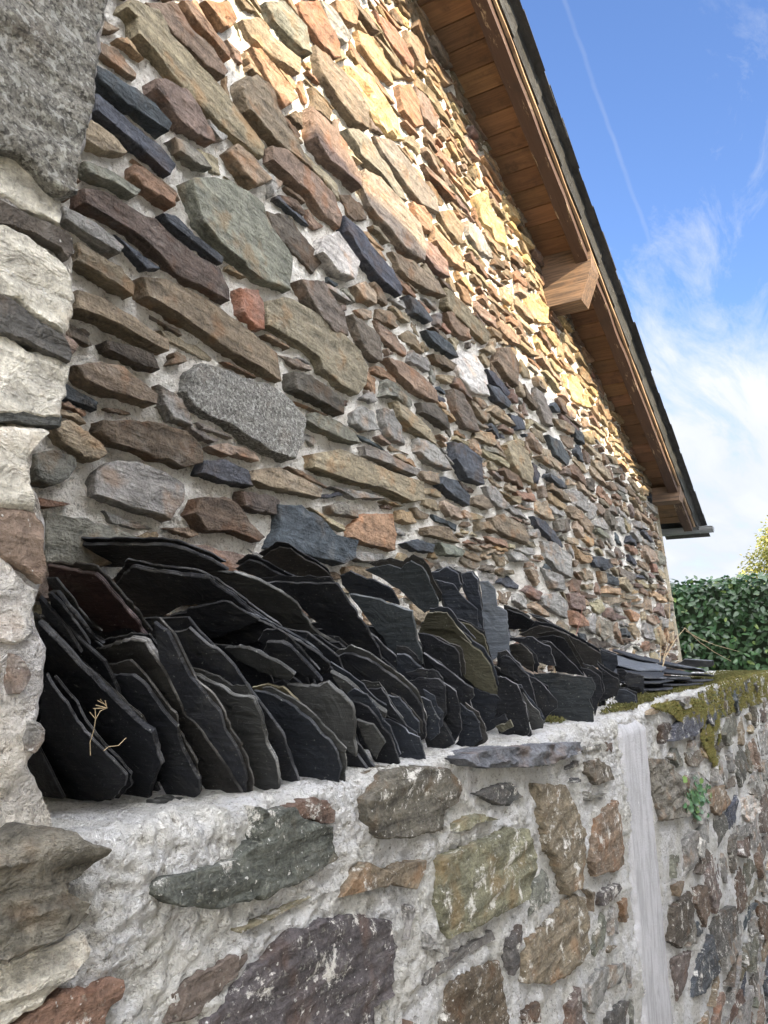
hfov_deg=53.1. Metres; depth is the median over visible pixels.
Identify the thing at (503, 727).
roof slate
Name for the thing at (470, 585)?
roof slate
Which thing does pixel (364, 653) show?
roof slate
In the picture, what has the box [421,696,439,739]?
roof slate
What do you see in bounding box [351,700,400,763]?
roof slate
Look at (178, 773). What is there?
roof slate
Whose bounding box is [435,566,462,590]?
roof slate
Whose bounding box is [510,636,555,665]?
roof slate
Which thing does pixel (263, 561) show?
roof slate
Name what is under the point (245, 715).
roof slate
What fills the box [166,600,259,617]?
roof slate
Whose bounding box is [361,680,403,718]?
roof slate
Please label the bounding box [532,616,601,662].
roof slate
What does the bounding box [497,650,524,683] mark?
roof slate
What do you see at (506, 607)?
roof slate
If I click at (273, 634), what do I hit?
roof slate
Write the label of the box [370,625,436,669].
roof slate
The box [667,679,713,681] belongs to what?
roof slate
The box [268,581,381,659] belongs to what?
roof slate
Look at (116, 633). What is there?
roof slate
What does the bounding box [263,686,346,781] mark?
roof slate
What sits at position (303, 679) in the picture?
roof slate
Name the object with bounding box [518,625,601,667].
roof slate
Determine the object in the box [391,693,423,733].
roof slate
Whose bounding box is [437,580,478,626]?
roof slate
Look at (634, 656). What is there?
roof slate
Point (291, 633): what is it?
roof slate
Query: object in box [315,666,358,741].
roof slate
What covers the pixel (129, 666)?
roof slate
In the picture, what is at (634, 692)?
roof slate
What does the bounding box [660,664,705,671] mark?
roof slate
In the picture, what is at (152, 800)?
slate chip
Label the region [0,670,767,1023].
boundary wall
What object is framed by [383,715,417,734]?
roof slate
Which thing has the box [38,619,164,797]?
roof slate
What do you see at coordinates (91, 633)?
roof slate
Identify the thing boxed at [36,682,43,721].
roof slate
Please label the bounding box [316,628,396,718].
roof slate
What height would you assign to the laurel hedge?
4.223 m
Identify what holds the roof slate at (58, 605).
on the roof slate at (51, 615)
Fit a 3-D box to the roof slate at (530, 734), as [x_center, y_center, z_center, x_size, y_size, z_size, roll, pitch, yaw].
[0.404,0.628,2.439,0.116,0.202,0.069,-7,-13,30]
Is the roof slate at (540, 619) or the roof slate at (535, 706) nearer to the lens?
the roof slate at (535, 706)
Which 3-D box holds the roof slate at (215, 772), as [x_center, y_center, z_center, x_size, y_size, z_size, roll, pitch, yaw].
[-0.369,0.354,1.291,0.281,0.286,0.146,3,-12,-16]
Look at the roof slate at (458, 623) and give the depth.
2.41 m
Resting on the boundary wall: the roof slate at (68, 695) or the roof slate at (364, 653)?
the roof slate at (68, 695)
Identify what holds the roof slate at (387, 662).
on the boundary wall
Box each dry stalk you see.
[661,628,684,671]
[663,604,669,674]
[685,628,728,659]
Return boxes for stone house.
[30,0,713,676]
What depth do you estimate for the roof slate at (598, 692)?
3.17 m
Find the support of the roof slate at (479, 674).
on the roof slate at (481, 648)
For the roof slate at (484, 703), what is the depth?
2.47 m
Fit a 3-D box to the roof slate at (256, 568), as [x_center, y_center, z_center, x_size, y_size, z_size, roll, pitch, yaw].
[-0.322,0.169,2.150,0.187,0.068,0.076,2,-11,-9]
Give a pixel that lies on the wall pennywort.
(695, 797)
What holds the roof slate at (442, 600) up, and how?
on the roof slate
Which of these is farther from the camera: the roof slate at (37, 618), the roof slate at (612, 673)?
the roof slate at (612, 673)
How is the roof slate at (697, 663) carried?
on the boundary wall
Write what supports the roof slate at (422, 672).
on the boundary wall
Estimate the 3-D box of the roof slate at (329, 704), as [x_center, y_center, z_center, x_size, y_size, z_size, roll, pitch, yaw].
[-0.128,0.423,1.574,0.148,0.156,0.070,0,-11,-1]
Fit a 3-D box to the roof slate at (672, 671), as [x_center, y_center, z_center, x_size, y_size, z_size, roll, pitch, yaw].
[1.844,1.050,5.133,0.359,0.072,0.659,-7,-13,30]
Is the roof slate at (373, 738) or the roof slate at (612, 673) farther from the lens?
the roof slate at (612, 673)
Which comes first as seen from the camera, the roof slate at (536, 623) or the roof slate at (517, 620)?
the roof slate at (517, 620)
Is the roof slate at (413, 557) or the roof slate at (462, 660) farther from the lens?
the roof slate at (413, 557)
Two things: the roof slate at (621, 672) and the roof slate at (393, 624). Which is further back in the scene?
the roof slate at (621, 672)
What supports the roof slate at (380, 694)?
on the boundary wall
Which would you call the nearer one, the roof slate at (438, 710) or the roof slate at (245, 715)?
the roof slate at (245, 715)
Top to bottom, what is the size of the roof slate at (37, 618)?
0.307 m
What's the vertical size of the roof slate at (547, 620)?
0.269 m
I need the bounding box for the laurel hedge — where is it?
[670,572,767,672]
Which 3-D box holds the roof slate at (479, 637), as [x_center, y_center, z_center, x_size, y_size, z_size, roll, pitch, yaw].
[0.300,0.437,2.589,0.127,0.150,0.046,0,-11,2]
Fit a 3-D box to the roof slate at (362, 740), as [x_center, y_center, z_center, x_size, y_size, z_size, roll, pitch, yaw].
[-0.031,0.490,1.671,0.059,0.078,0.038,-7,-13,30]
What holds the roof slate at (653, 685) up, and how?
on the boundary wall
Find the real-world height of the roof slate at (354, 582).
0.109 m
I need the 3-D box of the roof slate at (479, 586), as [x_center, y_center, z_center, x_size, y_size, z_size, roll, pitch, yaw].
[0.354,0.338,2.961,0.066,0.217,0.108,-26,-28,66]
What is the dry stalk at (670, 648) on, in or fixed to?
on the roof slate at (624, 661)
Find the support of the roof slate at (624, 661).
on the roof slate at (652, 675)
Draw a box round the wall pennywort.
[682,775,711,823]
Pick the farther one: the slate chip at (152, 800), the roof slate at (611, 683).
the roof slate at (611, 683)
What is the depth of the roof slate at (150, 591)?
1.72 m
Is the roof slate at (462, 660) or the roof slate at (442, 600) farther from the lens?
the roof slate at (442, 600)
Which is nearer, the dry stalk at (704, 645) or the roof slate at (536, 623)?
the roof slate at (536, 623)
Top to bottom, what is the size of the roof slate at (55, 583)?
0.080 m
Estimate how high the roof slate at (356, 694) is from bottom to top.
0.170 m
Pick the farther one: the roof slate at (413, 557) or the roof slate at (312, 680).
the roof slate at (413, 557)
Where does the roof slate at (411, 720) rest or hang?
on the roof slate at (419, 719)
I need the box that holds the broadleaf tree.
[735,515,767,585]
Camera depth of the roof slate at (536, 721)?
2.50 m
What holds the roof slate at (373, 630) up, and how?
on the boundary wall
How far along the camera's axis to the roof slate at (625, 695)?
3.56 m
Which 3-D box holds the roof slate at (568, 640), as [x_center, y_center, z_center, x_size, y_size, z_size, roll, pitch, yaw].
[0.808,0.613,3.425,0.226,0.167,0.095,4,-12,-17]
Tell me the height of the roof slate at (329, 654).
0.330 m
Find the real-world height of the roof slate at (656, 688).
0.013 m
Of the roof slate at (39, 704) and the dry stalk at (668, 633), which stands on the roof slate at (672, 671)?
the dry stalk at (668, 633)
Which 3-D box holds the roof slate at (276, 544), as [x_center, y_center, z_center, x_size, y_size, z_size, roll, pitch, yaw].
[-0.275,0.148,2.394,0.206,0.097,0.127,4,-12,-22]
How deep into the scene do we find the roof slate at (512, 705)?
2.42 m
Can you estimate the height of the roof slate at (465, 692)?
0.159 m
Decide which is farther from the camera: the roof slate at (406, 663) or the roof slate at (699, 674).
the roof slate at (699, 674)
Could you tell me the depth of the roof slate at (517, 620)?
3.16 m
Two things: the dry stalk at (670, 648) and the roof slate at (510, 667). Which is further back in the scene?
the dry stalk at (670, 648)
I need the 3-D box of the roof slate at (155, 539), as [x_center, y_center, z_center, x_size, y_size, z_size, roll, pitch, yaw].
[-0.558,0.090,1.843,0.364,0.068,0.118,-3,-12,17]
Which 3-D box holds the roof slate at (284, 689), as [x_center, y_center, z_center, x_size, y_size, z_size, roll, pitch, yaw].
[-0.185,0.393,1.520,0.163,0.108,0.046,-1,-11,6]
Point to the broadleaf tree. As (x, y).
(763, 556)
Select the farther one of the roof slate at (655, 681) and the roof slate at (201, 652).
the roof slate at (655, 681)
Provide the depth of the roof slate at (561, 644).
3.42 m
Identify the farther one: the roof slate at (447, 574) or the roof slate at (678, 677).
the roof slate at (678, 677)
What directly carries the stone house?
on the ground
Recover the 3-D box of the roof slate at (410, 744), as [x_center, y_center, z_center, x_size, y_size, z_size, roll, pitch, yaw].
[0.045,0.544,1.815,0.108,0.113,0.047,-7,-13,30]
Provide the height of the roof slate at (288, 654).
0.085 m
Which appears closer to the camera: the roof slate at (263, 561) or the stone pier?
the stone pier
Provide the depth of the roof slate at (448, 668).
2.42 m
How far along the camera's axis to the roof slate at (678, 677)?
4.82 m
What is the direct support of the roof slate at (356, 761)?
on the boundary wall
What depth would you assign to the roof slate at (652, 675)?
4.46 m
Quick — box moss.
[544,670,767,769]
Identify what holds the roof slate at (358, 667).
on the boundary wall
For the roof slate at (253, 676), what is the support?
on the boundary wall
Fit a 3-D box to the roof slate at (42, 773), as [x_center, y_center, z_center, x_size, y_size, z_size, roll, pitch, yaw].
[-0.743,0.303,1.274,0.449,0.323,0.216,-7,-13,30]
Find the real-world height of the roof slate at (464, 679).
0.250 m
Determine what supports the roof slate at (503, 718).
on the roof slate at (503, 727)
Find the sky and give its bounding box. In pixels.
[520,0,767,590]
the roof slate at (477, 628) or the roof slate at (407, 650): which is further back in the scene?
the roof slate at (477, 628)
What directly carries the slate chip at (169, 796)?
on the boundary wall
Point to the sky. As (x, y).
(662, 105)
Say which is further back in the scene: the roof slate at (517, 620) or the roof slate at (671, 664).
the roof slate at (671, 664)
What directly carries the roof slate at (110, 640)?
on the boundary wall
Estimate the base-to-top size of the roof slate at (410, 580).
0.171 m
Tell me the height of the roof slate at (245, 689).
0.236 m
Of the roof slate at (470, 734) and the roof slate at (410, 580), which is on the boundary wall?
the roof slate at (470, 734)
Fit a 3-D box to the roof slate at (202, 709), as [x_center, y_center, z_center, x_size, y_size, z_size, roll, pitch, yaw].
[-0.300,0.337,1.269,0.088,0.303,0.221,-7,-13,30]
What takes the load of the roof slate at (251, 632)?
on the roof slate at (303, 679)
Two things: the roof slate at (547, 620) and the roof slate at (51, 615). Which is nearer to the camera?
the roof slate at (51, 615)
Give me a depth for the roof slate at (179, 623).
1.54 m
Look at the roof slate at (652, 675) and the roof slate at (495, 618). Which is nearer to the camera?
the roof slate at (495, 618)
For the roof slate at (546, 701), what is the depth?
2.69 m
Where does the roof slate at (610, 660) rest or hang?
on the roof slate at (607, 650)
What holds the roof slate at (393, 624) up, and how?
on the roof slate at (373, 630)
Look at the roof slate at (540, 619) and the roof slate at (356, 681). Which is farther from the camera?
the roof slate at (540, 619)
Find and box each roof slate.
[27,746,65,798]
[33,614,158,780]
[34,612,146,721]
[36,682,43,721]
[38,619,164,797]
[39,595,82,652]
[39,673,127,801]
[40,615,160,790]
[46,577,101,630]
[47,563,147,633]
[48,590,104,642]
[50,592,90,643]
[53,561,152,631]
[53,675,133,799]
[81,537,225,561]
[83,541,228,571]
[95,628,136,638]
[95,635,242,792]
[101,632,157,648]
[109,659,198,771]
[113,558,282,626]
[114,673,201,797]
[116,564,270,620]
[144,616,218,647]
[154,621,247,792]
[155,627,299,781]
[160,617,254,791]
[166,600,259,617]
[169,600,259,638]
[184,626,299,777]
[193,667,251,694]
[195,672,280,789]
[207,570,335,640]
[210,619,329,673]
[212,641,309,683]
[214,643,274,690]
[225,645,294,680]
[236,554,294,575]
[236,559,283,577]
[249,612,322,654]
[252,683,299,700]
[254,689,341,781]
[258,628,319,669]
[259,541,330,574]
[261,574,333,582]
[262,546,334,581]
[263,640,322,681]
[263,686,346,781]
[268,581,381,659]
[274,679,367,768]
[279,677,375,767]
[284,627,366,748]
[287,680,357,756]
[308,677,316,683]
[311,622,425,668]
[312,634,339,651]
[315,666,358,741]
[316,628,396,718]
[327,635,348,646]
[328,641,388,715]
[331,661,386,707]
[331,670,386,717]
[335,644,426,720]
[339,652,426,739]
[340,570,399,604]
[348,688,400,754]
[350,593,423,663]
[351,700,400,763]
[356,722,372,753]
[357,719,385,758]
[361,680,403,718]
[366,560,438,612]
[367,687,406,725]
[369,554,441,601]
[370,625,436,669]
[381,657,396,670]
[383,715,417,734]
[384,718,425,759]
[388,694,419,732]
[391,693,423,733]
[396,645,421,666]
[397,653,421,679]
[406,668,451,740]
[408,677,454,748]
[418,632,461,675]
[419,627,497,694]
[421,611,471,642]
[421,622,498,686]
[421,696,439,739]
[423,668,461,740]
[423,689,443,727]
[424,652,474,706]
[429,606,475,638]
[431,634,465,674]
[432,566,461,589]
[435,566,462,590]
[435,580,445,606]
[435,659,464,705]
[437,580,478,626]
[440,661,473,686]
[455,703,482,746]
[457,618,492,660]
[461,571,482,608]
[461,571,483,628]
[461,622,489,655]
[465,702,487,746]
[471,688,502,731]
[480,581,509,659]
[490,714,507,724]
[494,666,518,683]
[494,676,529,735]
[495,719,513,731]
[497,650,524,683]
[498,693,531,736]
[500,655,537,706]
[504,605,530,617]
[507,609,534,629]
[509,643,534,671]
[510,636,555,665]
[518,621,599,651]
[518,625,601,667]
[523,692,543,729]
[525,645,539,672]
[525,691,544,721]
[529,613,600,652]
[529,676,557,718]
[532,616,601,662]
[534,672,595,721]
[536,635,583,673]
[537,630,584,667]
[542,641,583,675]
[581,668,602,714]
[582,663,604,710]
[597,661,620,682]
[597,664,619,701]
[600,647,616,661]
[601,649,617,671]
[612,649,661,663]
[614,666,666,678]
[615,689,636,704]
[617,654,665,671]
[617,669,626,680]
[619,687,637,701]
[620,686,672,690]
[621,679,673,683]
[623,683,703,685]
[625,672,643,693]
[627,686,642,693]
[643,656,692,668]
[644,678,662,686]
[658,668,692,674]
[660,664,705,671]
[663,675,690,679]
[664,673,713,676]
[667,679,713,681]
[676,659,713,666]
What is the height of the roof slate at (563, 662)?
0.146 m
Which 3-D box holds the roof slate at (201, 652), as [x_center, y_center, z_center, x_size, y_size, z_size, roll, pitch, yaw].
[-0.282,0.361,1.387,0.281,0.300,0.108,3,-12,-16]
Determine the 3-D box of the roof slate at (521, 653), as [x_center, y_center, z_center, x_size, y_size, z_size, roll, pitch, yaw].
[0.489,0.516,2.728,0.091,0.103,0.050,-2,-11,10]
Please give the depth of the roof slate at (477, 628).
2.59 m
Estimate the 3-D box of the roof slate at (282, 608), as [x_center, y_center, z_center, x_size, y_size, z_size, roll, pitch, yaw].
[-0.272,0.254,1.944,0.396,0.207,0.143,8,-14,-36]
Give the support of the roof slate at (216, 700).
on the boundary wall
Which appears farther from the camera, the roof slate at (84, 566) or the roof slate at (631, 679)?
the roof slate at (631, 679)
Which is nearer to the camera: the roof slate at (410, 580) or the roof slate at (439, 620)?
the roof slate at (439, 620)
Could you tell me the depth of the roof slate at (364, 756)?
1.63 m
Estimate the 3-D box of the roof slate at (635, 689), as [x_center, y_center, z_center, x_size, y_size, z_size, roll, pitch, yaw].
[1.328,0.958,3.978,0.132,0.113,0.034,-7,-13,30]
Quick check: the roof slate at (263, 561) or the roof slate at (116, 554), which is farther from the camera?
the roof slate at (263, 561)
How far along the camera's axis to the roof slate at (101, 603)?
1.34 m
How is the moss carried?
on the boundary wall
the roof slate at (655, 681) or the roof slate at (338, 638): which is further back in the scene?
the roof slate at (655, 681)
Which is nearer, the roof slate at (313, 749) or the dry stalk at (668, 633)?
the roof slate at (313, 749)
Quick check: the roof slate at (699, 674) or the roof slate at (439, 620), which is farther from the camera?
the roof slate at (699, 674)
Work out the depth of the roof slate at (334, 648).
1.92 m
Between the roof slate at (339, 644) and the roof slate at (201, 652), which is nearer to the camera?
the roof slate at (201, 652)
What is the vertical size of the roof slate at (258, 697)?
0.299 m
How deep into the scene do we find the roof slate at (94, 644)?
1.30 m
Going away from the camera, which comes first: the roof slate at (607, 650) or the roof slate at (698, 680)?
the roof slate at (607, 650)
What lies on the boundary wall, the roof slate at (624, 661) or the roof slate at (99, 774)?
the roof slate at (99, 774)
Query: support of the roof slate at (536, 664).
on the roof slate
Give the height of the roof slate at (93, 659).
0.312 m
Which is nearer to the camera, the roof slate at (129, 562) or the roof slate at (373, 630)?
the roof slate at (129, 562)
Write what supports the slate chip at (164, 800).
on the boundary wall
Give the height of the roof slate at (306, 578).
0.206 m
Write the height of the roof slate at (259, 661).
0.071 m
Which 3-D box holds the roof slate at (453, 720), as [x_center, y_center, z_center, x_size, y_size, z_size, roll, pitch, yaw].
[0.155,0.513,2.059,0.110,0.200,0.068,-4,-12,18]
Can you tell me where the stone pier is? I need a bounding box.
[0,0,107,826]
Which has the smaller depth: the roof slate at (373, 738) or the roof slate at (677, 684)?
the roof slate at (373, 738)
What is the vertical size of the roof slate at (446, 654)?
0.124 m
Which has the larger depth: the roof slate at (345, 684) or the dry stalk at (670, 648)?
the dry stalk at (670, 648)
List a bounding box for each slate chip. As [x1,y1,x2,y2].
[146,799,159,802]
[154,795,173,798]
[157,797,182,803]
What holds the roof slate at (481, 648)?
on the roof slate
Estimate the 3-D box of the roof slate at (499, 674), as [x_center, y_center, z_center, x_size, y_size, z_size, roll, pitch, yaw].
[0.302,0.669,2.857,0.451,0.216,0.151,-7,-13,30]
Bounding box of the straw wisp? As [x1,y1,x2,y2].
[89,699,106,755]
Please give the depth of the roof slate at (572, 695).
2.98 m
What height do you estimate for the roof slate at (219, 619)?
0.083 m
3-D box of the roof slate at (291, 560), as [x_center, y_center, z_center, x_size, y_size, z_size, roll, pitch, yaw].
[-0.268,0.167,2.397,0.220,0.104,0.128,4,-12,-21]
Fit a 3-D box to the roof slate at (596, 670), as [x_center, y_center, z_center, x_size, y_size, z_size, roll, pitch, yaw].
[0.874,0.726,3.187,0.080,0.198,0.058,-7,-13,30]
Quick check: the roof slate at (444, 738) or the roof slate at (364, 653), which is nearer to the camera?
the roof slate at (364, 653)
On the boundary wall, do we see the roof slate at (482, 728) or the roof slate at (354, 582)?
the roof slate at (482, 728)
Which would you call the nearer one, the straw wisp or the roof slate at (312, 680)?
the straw wisp
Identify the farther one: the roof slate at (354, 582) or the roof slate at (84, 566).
the roof slate at (354, 582)

